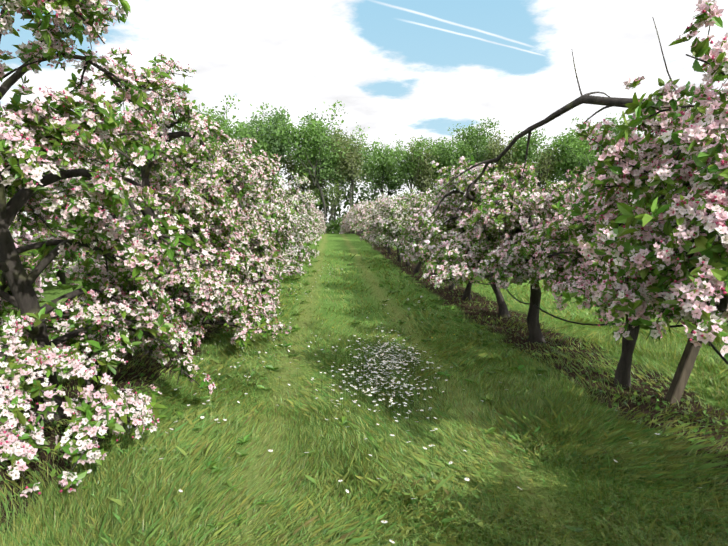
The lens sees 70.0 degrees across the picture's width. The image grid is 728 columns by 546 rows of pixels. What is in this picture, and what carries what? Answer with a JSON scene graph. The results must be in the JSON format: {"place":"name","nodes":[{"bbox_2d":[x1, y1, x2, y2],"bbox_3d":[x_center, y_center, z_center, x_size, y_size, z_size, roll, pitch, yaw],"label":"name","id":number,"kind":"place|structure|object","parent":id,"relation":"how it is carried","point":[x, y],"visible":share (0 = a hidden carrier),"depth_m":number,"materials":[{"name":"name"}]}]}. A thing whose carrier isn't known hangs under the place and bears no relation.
{"place":"outdoors","nodes":[
{"label":"outdoors","id":0,"kind":"place"},
{"bbox_2d":[0,234,727,545],"bbox_3d":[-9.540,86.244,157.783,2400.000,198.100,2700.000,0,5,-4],"label":"ground","id":1,"kind":"structure","parent":0,"point":[328,244],"depth_m":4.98,"materials":[{"name":"green plant"}]},
{"bbox_2d":[6,197,46,292],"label":"apple tree","id":2,"kind":"object","parent":1,"relation":"on","point":[11,230],"visible":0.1,"depth_m":10.13,"materials":[{"name":"pink plant"}]},
{"bbox_2d":[1,198,71,289],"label":"apple tree","id":3,"kind":"object","parent":1,"relation":"on","point":[21,235],"visible":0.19,"depth_m":11.62,"materials":[{"name":"pink plant"}]},
{"bbox_2d":[57,144,90,160],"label":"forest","id":4,"kind":"object","parent":1,"relation":"on","point":[77,158],"visible":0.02,"depth_m":93.84,"materials":[{"name":"green plant"}]},
{"bbox_2d":[16,157,132,284],"bbox_3d":[-7.836,-1.445,13.483,3.660,3.636,2.985,3,6,32],"label":"apple tree","id":5,"kind":"object","parent":1,"relation":"on","point":[60,275],"visible":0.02,"depth_m":12.79,"materials":[{"name":"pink plant"}]},
{"bbox_2d":[33,147,133,275],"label":"apple tree","id":6,"kind":"object","parent":1,"relation":"on","point":[95,261],"depth_m":14.80,"materials":[{"name":"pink plant"}]},
{"bbox_2d":[0,0,239,497],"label":"apple tree","id":7,"kind":"object","parent":1,"relation":"on","point":[36,352],"visible":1,"depth_m":3.50,"materials":[{"name":"pink plant"}]},
{"bbox_2d":[102,168,144,260],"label":"apple tree","id":8,"kind":"object","parent":1,"relation":"on","point":[136,177],"depth_m":17.55,"materials":[{"name":"pink plant"}]},
{"bbox_2d":[129,165,140,182],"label":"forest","id":9,"kind":"object","parent":1,"relation":"on","point":[134,168],"visible":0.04,"depth_m":103.77,"materials":[{"name":"green plant"}]},
{"bbox_2d":[0,48,291,366],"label":"apple tree","id":10,"kind":"object","parent":1,"relation":"on","point":[224,299],"visible":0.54,"depth_m":5.97,"materials":[{"name":"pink plant"}]},
{"bbox_2d":[115,111,179,182],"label":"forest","id":11,"kind":"object","parent":1,"relation":"on","point":[122,157],"visible":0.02,"depth_m":99.12,"materials":[{"name":"green plant"}]},
{"bbox_2d":[165,128,209,166],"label":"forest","id":12,"kind":"object","parent":1,"relation":"on","point":[188,138],"visible":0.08,"depth_m":92.13,"materials":[{"name":"green plant"}]},
{"bbox_2d":[99,134,290,319],"bbox_3d":[-2.739,-0.683,8.182,3.023,3.099,2.979,-4,6,-36],"label":"apple tree","id":13,"kind":"object","parent":1,"relation":"on","point":[230,168],"visible":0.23,"depth_m":7.84,"materials":[{"name":"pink plant"}]},
{"bbox_2d":[176,95,239,140],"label":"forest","id":14,"kind":"object","parent":1,"relation":"on","point":[211,116],"visible":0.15,"depth_m":98.97,"materials":[{"name":"green plant"}]},
{"bbox_2d":[198,117,228,165],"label":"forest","id":15,"kind":"object","parent":1,"relation":"on","point":[218,129],"visible":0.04,"depth_m":97.23,"materials":[{"name":"green plant"}]},
{"bbox_2d":[162,136,290,281],"bbox_3d":[-3.008,-1.269,11.706,3.112,3.615,2.895,2,5,22],"label":"apple tree","id":16,"kind":"object","parent":1,"relation":"on","point":[278,271],"visible":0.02,"depth_m":11.30,"materials":[{"name":"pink plant"}]},
{"bbox_2d":[167,154,291,291],"bbox_3d":[-2.639,-0.804,9.988,2.579,2.996,2.399,1,5,8],"label":"apple tree","id":17,"kind":"object","parent":1,"relation":"on","point":[271,224],"visible":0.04,"depth_m":9.71,"materials":[{"name":"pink plant"}]},
{"bbox_2d":[200,102,276,158],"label":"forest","id":18,"kind":"object","parent":1,"relation":"on","point":[239,133],"visible":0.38,"depth_m":92.61,"materials":[{"name":"green plant"}]},
{"bbox_2d":[235,117,270,160],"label":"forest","id":19,"kind":"object","parent":1,"relation":"on","point":[260,137],"visible":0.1,"depth_m":100.85,"materials":[{"name":"green plant"}]},
{"bbox_2d":[206,159,312,277],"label":"apple tree","id":20,"kind":"object","parent":1,"relation":"on","point":[292,268],"visible":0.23,"depth_m":13.59,"materials":[{"name":"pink plant"}]},
{"bbox_2d":[239,106,295,185],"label":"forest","id":21,"kind":"object","parent":1,"relation":"on","point":[282,115],"visible":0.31,"depth_m":102.59,"materials":[{"name":"green plant"}]},
{"bbox_2d":[245,106,295,184],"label":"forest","id":22,"kind":"object","parent":1,"relation":"on","point":[253,117],"visible":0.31,"depth_m":101.63,"materials":[{"name":"green plant"}]},
{"bbox_2d":[253,184,299,262],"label":"apple tree","id":23,"kind":"object","parent":1,"relation":"on","point":[288,204],"visible":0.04,"depth_m":15.56,"materials":[{"name":"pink plant"}]},
{"bbox_2d":[271,161,284,183],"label":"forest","id":24,"kind":"object","parent":1,"relation":"on","point":[278,170],"visible":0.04,"depth_m":115.70,"materials":[{"name":"green plant"}]},
{"bbox_2d":[19,184,540,233],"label":"wood edge shrubs","id":25,"kind":"object","parent":1,"relation":"on","point":[332,226],"visible":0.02,"depth_m":105.53,"materials":[{"name":"green plant"}]},
{"bbox_2d":[265,185,309,251],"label":"apple tree","id":26,"kind":"object","parent":1,"relation":"on","point":[283,194],"visible":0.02,"depth_m":21.49,"materials":[{"name":"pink plant"}]},
{"bbox_2d":[270,171,322,259],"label":"apple tree","id":27,"kind":"object","parent":1,"relation":"on","point":[301,198],"visible":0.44,"depth_m":18.93,"materials":[{"name":"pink plant"}]},
{"bbox_2d":[280,146,316,193],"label":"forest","id":28,"kind":"object","parent":1,"relation":"on","point":[291,166],"visible":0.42,"depth_m":108.78,"materials":[{"name":"green plant"}]},
{"bbox_2d":[287,188,317,241],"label":"apple tree","id":29,"kind":"object","parent":1,"relation":"on","point":[303,205],"visible":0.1,"depth_m":31.41,"materials":[{"name":"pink plant"}]},
{"bbox_2d":[292,207,315,241],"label":"apple tree","id":30,"kind":"object","parent":1,"relation":"on","point":[304,222],"depth_m":25.31,"materials":[{"name":"pink plant"}]},
{"bbox_2d":[271,99,349,223],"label":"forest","id":31,"kind":"object","parent":1,"relation":"on","point":[313,134],"visible":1,"depth_m":93.97,"materials":[{"name":"green plant"}]},
{"bbox_2d":[298,146,330,190],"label":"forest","id":32,"kind":"object","parent":1,"relation":"on","point":[317,171],"visible":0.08,"depth_m":113.02,"materials":[{"name":"green plant"}]},
{"bbox_2d":[300,163,331,206],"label":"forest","id":33,"kind":"object","parent":1,"relation":"on","point":[323,184],"visible":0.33,"depth_m":112.94,"materials":[{"name":"green plant"}]},
{"bbox_2d":[313,210,321,232],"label":"apple tree","id":34,"kind":"object","parent":1,"relation":"on","point":[315,213],"visible":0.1,"depth_m":46.77,"materials":[{"name":"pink plant"}]},
{"bbox_2d":[312,207,325,229],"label":"apple tree","id":35,"kind":"object","parent":1,"relation":"on","point":[322,226],"visible":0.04,"depth_m":50.95,"materials":[{"name":"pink plant"}]},
{"bbox_2d":[298,108,348,207],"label":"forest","id":36,"kind":"object","parent":1,"relation":"on","point":[314,159],"visible":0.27,"depth_m":102.33,"materials":[{"name":"green plant"}]},
{"bbox_2d":[311,180,347,222],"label":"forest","id":37,"kind":"object","parent":1,"relation":"on","point":[333,203],"visible":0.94,"depth_m":99.68,"materials":[{"name":"green plant"}]},
{"bbox_2d":[322,164,360,217],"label":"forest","id":38,"kind":"object","parent":1,"relation":"on","point":[334,183],"visible":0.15,"depth_m":115.71,"materials":[{"name":"green plant"}]},
{"bbox_2d":[322,124,367,206],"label":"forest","id":39,"kind":"object","parent":1,"relation":"on","point":[350,161],"visible":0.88,"depth_m":97.56,"materials":[{"name":"green plant"}]},
{"bbox_2d":[340,215,352,230],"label":"apple tree","id":40,"kind":"object","parent":1,"relation":"on","point":[344,222],"visible":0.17,"depth_m":60.84,"materials":[{"name":"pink plant"}]},
{"bbox_2d":[322,145,372,221],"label":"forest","id":41,"kind":"object","parent":1,"relation":"on","point":[336,164],"visible":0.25,"depth_m":105.65,"materials":[{"name":"green plant"}]},
{"bbox_2d":[337,132,368,191],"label":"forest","id":42,"kind":"object","parent":1,"relation":"on","point":[354,139],"visible":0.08,"depth_m":110.85,"materials":[{"name":"green plant"}]},
{"bbox_2d":[348,206,363,229],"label":"apple tree","id":43,"kind":"object","parent":1,"relation":"on","point":[355,218],"visible":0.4,"depth_m":38.95,"materials":[{"name":"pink plant"}]},
{"bbox_2d":[347,199,370,235],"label":"apple tree","id":44,"kind":"object","parent":1,"relation":"on","point":[359,204],"visible":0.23,"depth_m":43.29,"materials":[{"name":"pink plant"}]},
{"bbox_2d":[350,201,376,240],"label":"apple tree","id":45,"kind":"object","parent":1,"relation":"on","point":[362,212],"visible":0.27,"depth_m":31.67,"materials":[{"name":"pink plant"}]},
{"bbox_2d":[355,150,396,193],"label":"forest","id":46,"kind":"object","parent":1,"relation":"on","point":[374,176],"visible":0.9,"depth_m":110.74,"materials":[{"name":"green plant"}]},
{"bbox_2d":[361,204,391,253],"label":"apple tree","id":47,"kind":"object","parent":1,"relation":"on","point":[368,231],"visible":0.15,"depth_m":23.98,"materials":[{"name":"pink plant"}]},
{"bbox_2d":[366,197,394,250],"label":"apple tree","id":48,"kind":"object","parent":1,"relation":"on","point":[373,208],"visible":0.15,"depth_m":25.97,"materials":[{"name":"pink plant"}]},
{"bbox_2d":[352,122,411,197],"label":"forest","id":49,"kind":"object","parent":1,"relation":"on","point":[377,150],"visible":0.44,"depth_m":118.39,"materials":[{"name":"green plant"}]},
{"bbox_2d":[359,193,408,261],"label":"apple tree","id":50,"kind":"object","parent":1,"relation":"on","point":[373,224],"visible":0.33,"depth_m":19.45,"materials":[{"name":"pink plant"}]},
{"bbox_2d":[363,193,407,247],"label":"apple tree","id":51,"kind":"object","parent":1,"relation":"on","point":[384,198],"visible":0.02,"depth_m":27.78,"materials":[{"name":"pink plant"}]},
{"bbox_2d":[370,203,411,265],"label":"apple tree","id":52,"kind":"object","parent":1,"relation":"on","point":[394,225],"visible":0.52,"depth_m":18.31,"materials":[{"name":"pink plant"}]},
{"bbox_2d":[377,159,407,196],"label":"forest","id":53,"kind":"object","parent":1,"relation":"on","point":[391,185],"visible":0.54,"depth_m":113.64,"materials":[{"name":"green plant"}]},
{"bbox_2d":[398,188,422,203],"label":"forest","id":54,"kind":"object","parent":1,"relation":"on","point":[408,194],"visible":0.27,"depth_m":101.46,"materials":[{"name":"green plant"}]},
{"bbox_2d":[385,134,439,192],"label":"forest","id":55,"kind":"object","parent":1,"relation":"on","point":[405,167],"visible":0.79,"depth_m":105.53,"materials":[{"name":"green plant"}]},
{"bbox_2d":[391,188,451,278],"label":"apple tree","id":56,"kind":"object","parent":1,"relation":"on","point":[410,238],"visible":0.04,"depth_m":14.14,"materials":[{"name":"pink plant"}]},
{"bbox_2d":[393,188,452,272],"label":"apple tree","id":57,"kind":"object","parent":1,"relation":"on","point":[417,267],"depth_m":16.09,"materials":[{"name":"pink plant"}]},
{"bbox_2d":[406,135,440,194],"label":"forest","id":58,"kind":"object","parent":1,"relation":"on","point":[425,171],"visible":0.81,"depth_m":105.02,"materials":[{"name":"green plant"}]},
{"bbox_2d":[410,174,443,194],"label":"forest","id":59,"kind":"object","parent":1,"relation":"on","point":[417,192],"visible":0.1,"depth_m":117.17,"materials":[{"name":"green plant"}]},
{"bbox_2d":[397,135,457,191],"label":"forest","id":60,"kind":"object","parent":1,"relation":"on","point":[437,159],"visible":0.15,"depth_m":108.59,"materials":[{"name":"green plant"}]},
{"bbox_2d":[398,192,459,289],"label":"apple tree","id":61,"kind":"object","parent":1,"relation":"on","point":[415,222],"visible":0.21,"depth_m":12.39,"materials":[{"name":"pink plant"}]},
{"bbox_2d":[426,185,444,195],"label":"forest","id":62,"kind":"object","parent":1,"relation":"on","point":[438,187],"visible":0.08,"depth_m":101.14,"materials":[{"name":"green plant"}]},
{"bbox_2d":[434,137,475,176],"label":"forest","id":63,"kind":"object","parent":1,"relation":"on","point":[450,160],"visible":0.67,"depth_m":103.47,"materials":[{"name":"green plant"}]},
{"bbox_2d":[398,170,516,299],"bbox_3d":[2.233,-0.696,10.173,2.487,2.794,2.991,3,6,33],"label":"apple tree","id":64,"kind":"object","parent":1,"relation":"on","point":[450,206],"visible":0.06,"depth_m":9.78,"materials":[{"name":"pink plant"}]},
{"bbox_2d":[406,150,542,317],"bbox_3d":[2.157,-0.744,9.413,2.722,3.058,3.274,2,5,19],"label":"apple tree","id":65,"kind":"object","parent":1,"relation":"on","point":[432,234],"visible":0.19,"depth_m":9.23,"materials":[{"name":"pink plant"}]},
{"bbox_2d":[448,117,512,171],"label":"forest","id":66,"kind":"object","parent":1,"relation":"on","point":[477,144],"visible":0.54,"depth_m":107.61,"materials":[{"name":"green plant"}]},
{"bbox_2d":[471,129,501,154],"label":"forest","id":67,"kind":"object","parent":1,"relation":"on","point":[485,145],"visible":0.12,"depth_m":116.91,"materials":[{"name":"green plant"}]},
{"bbox_2d":[483,130,524,175],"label":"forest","id":68,"kind":"object","parent":1,"relation":"on","point":[496,154],"visible":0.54,"depth_m":101.51,"materials":[{"name":"green plant"}]},
{"bbox_2d":[417,143,591,343],"bbox_3d":[2.114,-0.387,7.021,2.804,2.739,2.869,1,5,16],"label":"apple tree","id":69,"kind":"object","parent":1,"relation":"on","point":[511,215],"visible":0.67,"depth_m":6.57,"materials":[{"name":"pink plant"}]},
{"bbox_2d":[500,128,548,174],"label":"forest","id":70,"kind":"object","parent":1,"relation":"on","point":[531,148],"visible":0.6,"depth_m":100.13,"materials":[{"name":"green plant"}]},
{"bbox_2d":[529,143,563,191],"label":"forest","id":71,"kind":"object","parent":1,"relation":"on","point":[541,177],"visible":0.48,"depth_m":107.28,"materials":[{"name":"green plant"}]},
{"bbox_2d":[532,136,567,191],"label":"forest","id":72,"kind":"object","parent":1,"relation":"on","point":[552,166],"visible":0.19,"depth_m":114.25,"materials":[{"name":"green plant"}]},
{"bbox_2d":[538,117,593,190],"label":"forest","id":73,"kind":"object","parent":1,"relation":"on","point":[569,136],"visible":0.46,"depth_m":106.53,"materials":[{"name":"green plant"}]},
{"bbox_2d":[552,131,600,180],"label":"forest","id":74,"kind":"object","parent":1,"relation":"on","point":[573,165],"visible":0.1,"depth_m":109.29,"materials":[{"name":"green plant"}]},
{"bbox_2d":[561,138,622,202],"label":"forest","id":75,"kind":"object","parent":1,"relation":"on","point":[584,161],"visible":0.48,"depth_m":100.38,"materials":[{"name":"green plant"}]},
{"bbox_2d":[586,113,644,163],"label":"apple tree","id":76,"kind":"object","parent":1,"relation":"on","point":[615,129],"visible":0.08,"depth_m":102.61,"materials":[{"name":"green plant"}]},
{"bbox_2d":[523,125,721,387],"bbox_3d":[2.715,-0.187,4.846,2.185,2.668,2.594,0,5,4],"label":"apple tree","id":77,"kind":"object","parent":1,"relation":"on","point":[595,271],"visible":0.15,"depth_m":4.93,"materials":[{"name":"pink plant"}]},
{"bbox_2d":[570,0,727,360],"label":"apple tree","id":78,"kind":"object","parent":1,"relation":"on","point":[672,221],"visible":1,"depth_m":2.62,"materials":[{"name":"pink plant"}]},
{"bbox_2d":[436,18,699,216],"bbox_3d":[1.934,-0.936,4.214,0.807,1.695,3.084,-4,6,-37],"label":"tree branch","id":79,"kind":"object","parent":78,"relation":"part of","point":[606,102],"visible":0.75,"depth_m":4.24,"materials":[{"name":"brown plant"}]},
{"bbox_2d":[665,324,705,403],"bbox_3d":[2.849,0.471,4.422,0.542,1.654,0.111,2,5,17],"label":"support post","id":80,"kind":"object","parent":1,"relation":"on","point":[683,372],"visible":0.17,"depth_m":4.45,"materials":[{"name":"brown wood"}]},
{"bbox_2d":[363,230,727,364],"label":"irrigation hose","id":81,"kind":"object","parent":80,"relation":"attached to","point":[716,351],"visible":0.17,"depth_m":5.47,"materials":[{"name":"black rubber"}]},
{"bbox_2d":[0,0,727,233],"label":"sky","id":82,"kind":"structure","parent":0,"point":[407,69],"materials":[{"name":"white"}]}
]}

